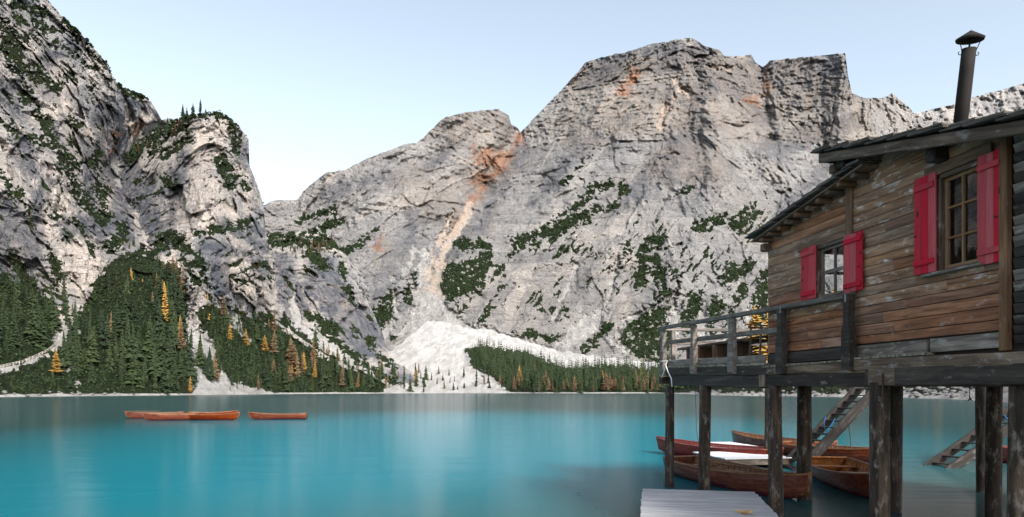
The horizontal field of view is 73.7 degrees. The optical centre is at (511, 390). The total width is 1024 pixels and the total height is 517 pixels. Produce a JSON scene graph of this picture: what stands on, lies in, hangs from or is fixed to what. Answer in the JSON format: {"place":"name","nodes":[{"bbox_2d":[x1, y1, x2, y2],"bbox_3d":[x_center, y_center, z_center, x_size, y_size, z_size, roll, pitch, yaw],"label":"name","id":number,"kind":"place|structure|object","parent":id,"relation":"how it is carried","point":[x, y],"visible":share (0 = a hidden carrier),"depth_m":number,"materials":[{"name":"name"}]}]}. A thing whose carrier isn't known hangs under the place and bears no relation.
{"place":"outdoors","nodes":[
{"label":"outdoors","id":0,"kind":"place"},
{"bbox_2d":[0,0,173,396],"bbox_3d":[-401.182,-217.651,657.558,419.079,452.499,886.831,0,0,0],"label":"cliff","id":1,"kind":"structure","parent":0,"point":[138,117],"depth_m":461.72,"materials":[{"name":"stone"}]},
{"bbox_2d":[0,299,8,324],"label":"spruce tree","id":2,"kind":"object","parent":1,"relation":"on","point":[2,320],"visible":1,"depth_m":316.25,"materials":[{"name":"green plant"}]},
{"bbox_2d":[8,308,22,346],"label":"spruce tree","id":3,"kind":"object","parent":1,"relation":"on","point":[14,333],"visible":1,"depth_m":307.99,"materials":[{"name":"green plant"}]},
{"bbox_2d":[12,268,21,302],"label":"spruce tree","id":4,"kind":"object","parent":1,"relation":"on","point":[17,287],"visible":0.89,"depth_m":343.82,"materials":[{"name":"green plant"}]},
{"bbox_2d":[0,337,61,367],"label":"path fence","id":5,"kind":"object","parent":1,"relation":"on","point":[42,352],"visible":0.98,"depth_m":313.34,"materials":[{"name":"grey wood"}]},
{"bbox_2d":[26,288,37,318],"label":"spruce tree","id":6,"kind":"object","parent":1,"relation":"on","point":[32,302],"visible":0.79,"depth_m":346.74,"materials":[{"name":"green plant"}]},
{"bbox_2d":[22,307,42,347],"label":"spruce tree","id":7,"kind":"object","parent":1,"relation":"on","point":[31,335],"visible":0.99,"depth_m":323.28,"materials":[{"name":"green plant"}]},
{"bbox_2d":[0,274,75,354],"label":"distant wood","id":8,"kind":"object","parent":1,"relation":"on","point":[8,327],"visible":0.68,"depth_m":334.90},
{"bbox_2d":[37,309,50,350],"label":"spruce tree","id":9,"kind":"object","parent":1,"relation":"on","point":[43,333],"visible":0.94,"depth_m":327.45,"materials":[{"name":"green plant"}]},
{"bbox_2d":[48,349,62,373],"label":"larch tree","id":10,"kind":"object","parent":1,"relation":"on","point":[55,359],"visible":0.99,"depth_m":314.66,"materials":[{"name":"yellow plant"}]},
{"bbox_2d":[48,288,63,328],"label":"spruce tree","id":11,"kind":"object","parent":1,"relation":"on","point":[54,316],"visible":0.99,"depth_m":350.62,"materials":[{"name":"green plant"}]},
{"bbox_2d":[61,272,69,312],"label":"spruce tree","id":12,"kind":"object","parent":1,"relation":"on","point":[64,298],"visible":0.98,"depth_m":369.18,"materials":[{"name":"green plant"}]},
{"bbox_2d":[59,331,72,366],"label":"spruce tree","id":13,"kind":"object","parent":1,"relation":"on","point":[65,361],"visible":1,"depth_m":324.60,"materials":[{"name":"green plant"}]},
{"bbox_2d":[65,318,73,344],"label":"spruce tree","id":14,"kind":"object","parent":1,"relation":"on","point":[72,328],"visible":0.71,"depth_m":344.15,"materials":[{"name":"green plant"}]},
{"bbox_2d":[66,327,74,359],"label":"spruce tree","id":15,"kind":"object","parent":1,"relation":"on","point":[70,346],"visible":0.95,"depth_m":333.45,"materials":[{"name":"green plant"}]},
{"bbox_2d":[72,318,77,353],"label":"spruce tree","id":16,"kind":"object","parent":1,"relation":"on","point":[74,343],"visible":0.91,"depth_m":340.09,"materials":[{"name":"green plant"}]},
{"bbox_2d":[71,344,82,376],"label":"spruce tree","id":17,"kind":"object","parent":1,"relation":"on","point":[75,368],"visible":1,"depth_m":324.89,"materials":[{"name":"green plant"}]},
{"bbox_2d":[72,305,81,340],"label":"spruce tree","id":18,"kind":"object","parent":1,"relation":"on","point":[75,313],"visible":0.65,"depth_m":350.51,"materials":[{"name":"green plant"}]},
{"bbox_2d":[79,348,89,371],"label":"spruce tree","id":19,"kind":"object","parent":1,"relation":"on","point":[84,362],"visible":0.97,"depth_m":332.68,"materials":[{"name":"green plant"}]},
{"bbox_2d":[0,0,169,393],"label":"dwarf pine scrub","id":20,"kind":"object","parent":1,"relation":"on","point":[74,28],"visible":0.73,"depth_m":404.66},
{"bbox_2d":[82,326,101,362],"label":"spruce tree","id":21,"kind":"object","parent":1,"relation":"on","point":[92,354],"visible":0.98,"depth_m":342.43,"materials":[{"name":"green plant"}]},
{"bbox_2d":[87,360,96,382],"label":"spruce tree","id":22,"kind":"object","parent":1,"relation":"on","point":[91,376],"visible":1,"depth_m":329.19,"materials":[{"name":"green plant"}]},
{"bbox_2d":[98,316,111,349],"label":"spruce tree","id":23,"kind":"object","parent":1,"relation":"on","point":[103,329],"visible":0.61,"depth_m":358.08,"materials":[{"name":"green plant"}]},
{"bbox_2d":[106,343,113,369],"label":"spruce tree","id":24,"kind":"object","parent":1,"relation":"on","point":[109,360],"visible":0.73,"depth_m":348.78,"materials":[{"name":"green plant"}]},
{"bbox_2d":[113,340,119,362],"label":"spruce tree","id":25,"kind":"object","parent":1,"relation":"on","point":[116,355],"visible":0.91,"depth_m":359.34,"materials":[{"name":"green plant"}]},
{"bbox_2d":[112,302,124,334],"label":"spruce tree","id":26,"kind":"object","parent":1,"relation":"on","point":[118,323],"visible":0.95,"depth_m":373.87,"materials":[{"name":"green plant"}]},
{"bbox_2d":[118,328,126,360],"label":"spruce tree","id":27,"kind":"object","parent":1,"relation":"on","point":[122,345],"visible":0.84,"depth_m":362.54,"materials":[{"name":"green plant"}]},
{"bbox_2d":[123,276,129,295],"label":"spruce tree","id":28,"kind":"object","parent":1,"relation":"on","point":[127,289],"visible":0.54,"depth_m":409.26,"materials":[{"name":"green plant"}]},
{"bbox_2d":[119,297,134,333],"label":"spruce tree","id":29,"kind":"object","parent":1,"relation":"on","point":[124,314],"visible":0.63,"depth_m":388.74,"materials":[{"name":"green plant"}]},
{"bbox_2d":[124,350,141,383],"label":"spruce tree","id":30,"kind":"object","parent":1,"relation":"on","point":[133,375],"visible":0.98,"depth_m":352.27,"materials":[{"name":"green plant"}]},
{"bbox_2d":[123,323,144,366],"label":"spruce tree","id":31,"kind":"object","parent":1,"relation":"on","point":[128,356],"visible":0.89,"depth_m":360.72,"materials":[{"name":"green plant"}]},
{"bbox_2d":[141,314,153,360],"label":"spruce tree","id":32,"kind":"object","parent":1,"relation":"on","point":[146,348],"visible":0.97,"depth_m":379.77,"materials":[{"name":"green plant"}]},
{"bbox_2d":[153,252,158,277],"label":"spruce tree","id":33,"kind":"object","parent":1,"relation":"on","point":[156,268],"visible":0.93,"depth_m":457.02,"materials":[{"name":"green plant"}]},
{"bbox_2d":[151,286,167,327],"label":"spruce tree","id":34,"kind":"object","parent":1,"relation":"on","point":[156,302],"visible":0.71,"depth_m":420.10,"materials":[{"name":"green plant"}]},
{"bbox_2d":[155,303,165,342],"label":"spruce tree","id":35,"kind":"object","parent":1,"relation":"on","point":[159,324],"visible":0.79,"depth_m":404.07,"materials":[{"name":"green plant"}]},
{"bbox_2d":[161,283,169,322],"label":"larch tree","id":36,"kind":"object","parent":1,"relation":"on","point":[165,309],"visible":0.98,"depth_m":426.26,"materials":[{"name":"yellow plant"}]},
{"bbox_2d":[156,325,181,371],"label":"spruce tree","id":37,"kind":"object","parent":1,"relation":"on","point":[162,347],"visible":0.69,"depth_m":381.47,"materials":[{"name":"green plant"}]},
{"bbox_2d":[167,296,178,329],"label":"spruce tree","id":38,"kind":"object","parent":1,"relation":"on","point":[171,308],"visible":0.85,"depth_m":425.52,"materials":[{"name":"green plant"}]},
{"bbox_2d":[98,112,383,395],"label":"rock pillar","id":39,"kind":"object","parent":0,"point":[194,204],"visible":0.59,"depth_m":531.91,"materials":[{"name":"stone"}]},
{"bbox_2d":[124,313,131,352],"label":"spruce tree","id":40,"kind":"object","parent":39,"relation":"on","point":[127,337],"visible":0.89,"depth_m":366.93,"materials":[{"name":"green plant"}]},
{"bbox_2d":[131,298,140,327],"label":"spruce tree","id":41,"kind":"object","parent":39,"relation":"on","point":[134,315],"visible":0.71,"depth_m":396.09,"materials":[{"name":"green plant"}]},
{"bbox_2d":[141,358,147,386],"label":"spruce tree","id":42,"kind":"object","parent":39,"relation":"on","point":[145,378],"visible":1,"depth_m":355.60,"materials":[{"name":"green plant"}]},
{"bbox_2d":[98,260,197,394],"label":"distant wood","id":43,"kind":"object","parent":39,"relation":"on","point":[142,385],"visible":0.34,"depth_m":373.26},
{"bbox_2d":[147,344,163,378],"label":"spruce tree","id":44,"kind":"object","parent":39,"relation":"on","point":[151,369],"visible":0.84,"depth_m":366.27,"materials":[{"name":"green plant"}]},
{"bbox_2d":[152,357,158,392],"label":"spruce tree","id":45,"kind":"object","parent":39,"relation":"on","point":[155,386],"visible":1,"depth_m":358.58,"materials":[{"name":"green plant"}]},
{"bbox_2d":[157,270,163,300],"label":"spruce tree","id":46,"kind":"object","parent":39,"relation":"on","point":[160,292],"visible":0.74,"depth_m":441.98,"materials":[{"name":"green plant"}]},
{"bbox_2d":[159,354,171,394],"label":"spruce tree","id":47,"kind":"object","parent":39,"relation":"on","point":[165,386],"visible":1,"depth_m":363.98,"materials":[{"name":"green plant"}]},
{"bbox_2d":[161,264,170,282],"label":"spruce tree","id":48,"kind":"object","parent":39,"relation":"on","point":[166,274],"visible":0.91,"depth_m":450.19,"materials":[{"name":"green plant"}]},
{"bbox_2d":[163,339,179,382],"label":"spruce tree","id":49,"kind":"object","parent":39,"relation":"on","point":[170,360],"visible":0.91,"depth_m":376.42,"materials":[{"name":"green plant"}]},
{"bbox_2d":[166,320,178,369],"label":"spruce tree","id":50,"kind":"object","parent":39,"relation":"on","point":[171,336],"visible":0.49,"depth_m":387.73,"materials":[{"name":"green plant"}]},
{"bbox_2d":[169,361,178,386],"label":"spruce tree","id":51,"kind":"object","parent":39,"relation":"on","point":[172,381],"visible":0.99,"depth_m":374.07,"materials":[{"name":"green plant"}]},
{"bbox_2d":[172,268,177,293],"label":"spruce tree","id":52,"kind":"object","parent":39,"relation":"on","point":[175,286],"visible":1,"depth_m":441.45,"materials":[{"name":"green plant"}]},
{"bbox_2d":[173,311,180,350],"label":"spruce tree","id":53,"kind":"object","parent":39,"relation":"on","point":[176,340],"visible":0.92,"depth_m":410.91,"materials":[{"name":"green plant"}]},
{"bbox_2d":[176,320,185,348],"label":"larch tree","id":54,"kind":"object","parent":39,"relation":"on","point":[181,341],"visible":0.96,"depth_m":412.47,"materials":[{"name":"brown plant"}]},
{"bbox_2d":[177,357,185,380],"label":"spruce tree","id":55,"kind":"object","parent":39,"relation":"on","point":[180,374],"visible":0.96,"depth_m":386.33,"materials":[{"name":"green plant"}]},
{"bbox_2d":[177,283,187,334],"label":"spruce tree","id":56,"kind":"object","parent":39,"relation":"on","point":[180,303],"visible":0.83,"depth_m":429.85,"materials":[{"name":"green plant"}]},
{"bbox_2d":[183,329,197,374],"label":"spruce tree","id":57,"kind":"object","parent":39,"relation":"on","point":[191,342],"visible":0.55,"depth_m":398.95,"materials":[{"name":"green plant"}]},
{"bbox_2d":[184,332,198,381],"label":"spruce tree","id":58,"kind":"object","parent":39,"relation":"on","point":[189,371],"visible":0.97,"depth_m":391.76,"materials":[{"name":"green plant"}]},
{"bbox_2d":[193,332,204,368],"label":"spruce tree","id":59,"kind":"object","parent":39,"relation":"on","point":[200,358],"visible":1,"depth_m":413.90,"materials":[{"name":"green plant"}]},
{"bbox_2d":[206,360,215,381],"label":"spruce tree","id":60,"kind":"object","parent":39,"relation":"on","point":[211,374],"visible":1,"depth_m":413.63,"materials":[{"name":"green plant"}]},
{"bbox_2d":[213,354,220,379],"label":"larch tree","id":61,"kind":"object","parent":39,"relation":"on","point":[216,373],"visible":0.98,"depth_m":420.43,"materials":[{"name":"brown plant"}]},
{"bbox_2d":[98,110,385,392],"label":"dwarf pine scrub","id":62,"kind":"object","parent":39,"relation":"on","point":[234,228],"visible":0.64,"depth_m":525.45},
{"bbox_2d":[262,362,270,386],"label":"spruce tree","id":63,"kind":"object","parent":39,"relation":"on","point":[264,373],"visible":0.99,"depth_m":476.08,"materials":[{"name":"green plant"}]},
{"bbox_2d":[270,330,279,355],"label":"larch tree","id":64,"kind":"object","parent":39,"relation":"on","point":[274,345],"visible":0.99,"depth_m":517.56,"materials":[{"name":"brown plant"}]},
{"bbox_2d":[282,360,290,390],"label":"spruce tree","id":65,"kind":"object","parent":39,"relation":"on","point":[285,384],"visible":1,"depth_m":497.45,"materials":[{"name":"green plant"}]},
{"bbox_2d":[284,337,295,364],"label":"larch tree","id":66,"kind":"object","parent":39,"relation":"on","point":[291,347],"visible":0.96,"depth_m":528.39,"materials":[{"name":"brown plant"}]},
{"bbox_2d":[209,305,379,391],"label":"distant wood","id":67,"kind":"object","parent":39,"relation":"on","point":[279,375],"visible":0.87,"depth_m":488.06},
{"bbox_2d":[309,339,316,364],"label":"larch tree","id":68,"kind":"object","parent":39,"relation":"on","point":[313,355],"visible":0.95,"depth_m":553.72,"materials":[{"name":"plant"}]},
{"bbox_2d":[319,364,325,390],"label":"spruce tree","id":69,"kind":"object","parent":39,"relation":"on","point":[322,381],"visible":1,"depth_m":542.09,"materials":[{"name":"green plant"}]},
{"bbox_2d":[326,359,332,384],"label":"spruce tree","id":70,"kind":"object","parent":39,"relation":"on","point":[329,377],"visible":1,"depth_m":551.85,"materials":[{"name":"green plant"}]},
{"bbox_2d":[266,232,414,386],"bbox_3d":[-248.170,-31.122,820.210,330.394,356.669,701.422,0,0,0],"label":"wooded spur","id":71,"kind":"structure","parent":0,"point":[320,292],"depth_m":748.37,"materials":[{"name":"stone"}]},
{"bbox_2d":[271,234,334,259],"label":"distant wood","id":72,"kind":"object","parent":71,"relation":"on","point":[303,250],"visible":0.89,"depth_m":829.40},
{"bbox_2d":[266,231,402,386],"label":"dwarf pine scrub","id":73,"kind":"object","parent":71,"relation":"on","point":[334,322],"visible":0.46,"depth_m":764.31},
{"bbox_2d":[0,393,1007,516],"bbox_3d":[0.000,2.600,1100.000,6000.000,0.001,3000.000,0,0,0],"label":"lake","id":74,"kind":"structure","parent":0,"point":[477,455],"depth_m":27.73,"materials":[{"name":"liquid"}]},
{"bbox_2d":[125,411,183,417],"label":"rowing boat","id":75,"kind":"object","parent":74,"relation":"on","point":[129,414],"visible":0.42,"depth_m":63.58,"materials":[{"name":"red paint"}]},
{"bbox_2d":[142,412,199,419],"bbox_3d":[-29.949,2.282,59.928,4.552,0.820,1.554,0,0,-13],"label":"rowing boat","id":76,"kind":"object","parent":74,"relation":"on","point":[149,416],"visible":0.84,"depth_m":59.35,"materials":[{"name":"red paint"}]},
{"bbox_2d":[177,412,239,419],"bbox_3d":[-26.656,2.282,60.209,5.589,0.820,1.554,0,0,6],"label":"rowing boat","id":77,"kind":"object","parent":74,"relation":"on","point":[230,416],"visible":0.75,"depth_m":59.65,"materials":[{"name":"red paint"}]},
{"bbox_2d":[187,410,237,413],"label":"rowing boat","id":78,"kind":"object","parent":74,"relation":"on","point":[234,411],"visible":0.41,"depth_m":65.59,"materials":[{"name":"red paint"}]},
{"bbox_2d":[248,411,307,419],"bbox_3d":[-21.062,2.282,61.364,5.125,0.820,1.554,0,0,-7],"label":"rowing boat","id":79,"kind":"object","parent":74,"relation":"on","point":[270,416],"visible":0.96,"depth_m":60.88,"materials":[{"name":"red paint"}]},
{"bbox_2d":[640,489,777,516],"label":"jetty","id":80,"kind":"object","parent":74,"relation":"on","point":[677,503],"visible":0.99,"depth_m":12.58,"materials":[{"name":"grey wood"}]},
{"bbox_2d":[655,435,783,455],"bbox_3d":[7.672,2.282,26.404,1.654,0.820,5.540,0,0,-36],"label":"rowing boat","id":81,"kind":"object","parent":74,"relation":"on","point":[684,447],"visible":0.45,"depth_m":26.50,"materials":[{"name":"red paint"}]},
{"bbox_2d":[710,442,754,447],"bbox_3d":[8.648,2.509,27.600,2.531,0.542,4.194,0,0,-9],"label":"cover","id":82,"kind":"object","parent":81,"relation":"on","point":[732,443],"visible":0.21,"depth_m":28.86,"materials":[{"name":"white fabric"}]},
{"bbox_2d":[662,455,811,498],"bbox_3d":[6.051,2.282,18.546,1.674,0.820,5.990,0,0,-16],"label":"rowing boat","id":83,"kind":"object","parent":74,"relation":"on","point":[795,485],"visible":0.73,"depth_m":17.54,"materials":[{"name":"red paint"}]},
{"bbox_2d":[710,461,767,469],"bbox_3d":[6.356,2.128,19.311,0.130,0.102,2.900,0,0,-16],"label":"oar","id":84,"kind":"object","parent":83,"relation":"in","point":[738,465],"visible":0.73,"depth_m":19.17,"materials":[{"name":"brown wood"}]},
{"bbox_2d":[693,451,791,466],"bbox_3d":[8.002,2.509,23.900,2.432,0.542,2.494,0,0,-9],"label":"floating dock","id":85,"kind":"object","parent":74,"relation":"on","point":[753,459],"visible":0.48,"depth_m":22.85,"materials":[{"name":"white wood"}]},
{"bbox_2d":[731,430,837,445],"bbox_3d":[11.598,2.282,30.054,1.654,0.820,5.624,0,0,-23],"label":"rowing boat","id":86,"kind":"object","parent":74,"relation":"on","point":[748,438],"visible":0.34,"depth_m":31.01,"materials":[{"name":"red paint"}]},
{"bbox_2d":[783,441,868,462],"bbox_3d":[12.102,2.282,25.346,1.604,0.820,4.820,0,0,-30],"label":"rowing boat","id":87,"kind":"object","parent":74,"relation":"on","point":[860,453],"visible":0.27,"depth_m":24.68,"materials":[{"name":"red paint"}]},
{"bbox_2d":[783,387,869,470],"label":"dock stairs","id":88,"kind":"structure","parent":74,"relation":"in","point":[840,427],"depth_m":22.52,"materials":[{"name":"black wood"}]},
{"bbox_2d":[812,456,868,497],"bbox_3d":[9.149,2.282,18.445,1.714,0.820,5.699,0,0,12],"label":"rowing boat","id":89,"kind":"object","parent":74,"relation":"on","point":[848,475],"visible":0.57,"depth_m":18.35,"materials":[{"name":"red paint"}]},
{"bbox_2d":[658,30,1023,516],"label":"stilt cabin","id":90,"kind":"object","parent":74,"relation":"in","point":[921,230],"visible":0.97,"depth_m":10.34,"materials":[{"name":"brown wood"}]},
{"bbox_2d":[677,339,767,363],"bbox_3d":[5.191,-0.868,17.050,0.880,0.588,3.455,0,0,-9],"label":"deck table","id":91,"kind":"object","parent":90,"relation":"on","point":[713,350],"visible":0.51,"depth_m":16.44,"materials":[{"name":"brown wood"}]},
{"bbox_2d":[748,325,768,355],"bbox_3d":[5.651,-1.241,15.171,0.598,0.982,0.500,0,0,-9],"label":"deck chair","id":92,"kind":"object","parent":90,"relation":"on","point":[760,337],"visible":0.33,"depth_m":15.22,"materials":[{"name":"grey wood"}]},
{"bbox_2d":[816,237,843,297],"bbox_3d":[5.470,-2.067,11.586,0.130,0.920,0.910,0,0,-9],"label":"window","id":93,"kind":"structure","parent":90,"relation":"in","point":[820,250],"depth_m":11.88,"materials":[{"name":"grey wood"}]},
{"bbox_2d":[937,160,977,270],"bbox_3d":[5.902,-2.270,8.946,0.130,1.302,0.749,0,0,-9],"label":"window","id":94,"kind":"structure","parent":90,"relation":"in","point":[943,180],"depth_m":9.19,"materials":[{"name":"brown wood"}]},
{"bbox_2d":[923,406,1007,467],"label":"dock stairs","id":95,"kind":"structure","parent":74,"relation":"in","point":[964,459],"depth_m":23.78,"materials":[{"name":"black wood"}]},
{"bbox_2d":[1003,445,1006,462],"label":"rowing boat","id":96,"kind":"object","parent":74,"relation":"on","point":[1004,453],"visible":0.12,"depth_m":24.36,"materials":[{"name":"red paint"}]},
{"bbox_2d":[384,321,676,392],"bbox_3d":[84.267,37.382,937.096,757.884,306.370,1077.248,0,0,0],"label":"scree slope","id":97,"kind":"structure","parent":0,"point":[432,346],"depth_m":849.13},
{"bbox_2d":[464,347,665,391],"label":"trees","id":98,"kind":"object","parent":97,"relation":"on","point":[475,363],"visible":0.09,"depth_m":775.67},
{"bbox_2d":[468,337,669,386],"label":"distant wood","id":99,"kind":"object","parent":97,"relation":"on","point":[525,359],"visible":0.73,"depth_m":771.50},
{"bbox_2d":[631,369,638,389],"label":"spruce tree","id":100,"kind":"object","parent":97,"relation":"on","point":[634,384],"visible":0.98,"depth_m":660.92,"materials":[{"name":"green plant"}]},
{"bbox_2d":[49,0,1023,204],"label":"sky","id":101,"kind":"structure","parent":0,"point":[315,88],"materials":[{"name":"blue"}]},
{"bbox_2d":[263,38,932,361],"bbox_3d":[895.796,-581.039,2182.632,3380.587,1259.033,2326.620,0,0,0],"label":"mountain","id":102,"kind":"structure","parent":0,"point":[660,124],"depth_m":1656.64,"materials":[{"name":"stone"}]},
{"bbox_2d":[295,145,771,362],"bbox_3d":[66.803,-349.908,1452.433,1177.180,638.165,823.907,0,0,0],"label":"dwarf pine scrub","id":103,"kind":"object","parent":102,"relation":"on","point":[643,274],"visible":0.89,"depth_m":1308.22,"materials":[{"name":"plant"}]},
{"bbox_2d":[613,300,669,358],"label":"scrub","id":104,"kind":"object","parent":102,"relation":"on","point":[647,332],"visible":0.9,"depth_m":1121.48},
{"bbox_2d":[674,373,1007,402],"bbox_3d":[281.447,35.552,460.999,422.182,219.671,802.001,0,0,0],"label":"shore","id":105,"kind":"structure","parent":0,"point":[842,391],"depth_m":293.42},
{"bbox_2d":[747,305,764,354],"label":"larch tree","id":106,"kind":"object","parent":105,"relation":"on","point":[756,319],"visible":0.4,"depth_m":398.85,"materials":[{"name":"yellow plant"}]},
{"bbox_2d":[753,313,767,360],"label":"larch tree","id":107,"kind":"object","parent":105,"relation":"on","point":[764,350],"visible":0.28,"depth_m":378.55,"materials":[{"name":"yellow plant"}]},
{"bbox_2d":[665,386,955,392],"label":"dwarf pine scrub","id":108,"kind":"object","parent":105,"relation":"on","point":[679,387],"visible":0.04,"depth_m":338.63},
{"bbox_2d":[915,83,1023,124],"bbox_3d":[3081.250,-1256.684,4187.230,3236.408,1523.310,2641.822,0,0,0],"label":"ridge","id":109,"kind":"structure","parent":0,"point":[1007,99],"depth_m":3909.86,"materials":[{"name":"stone"}]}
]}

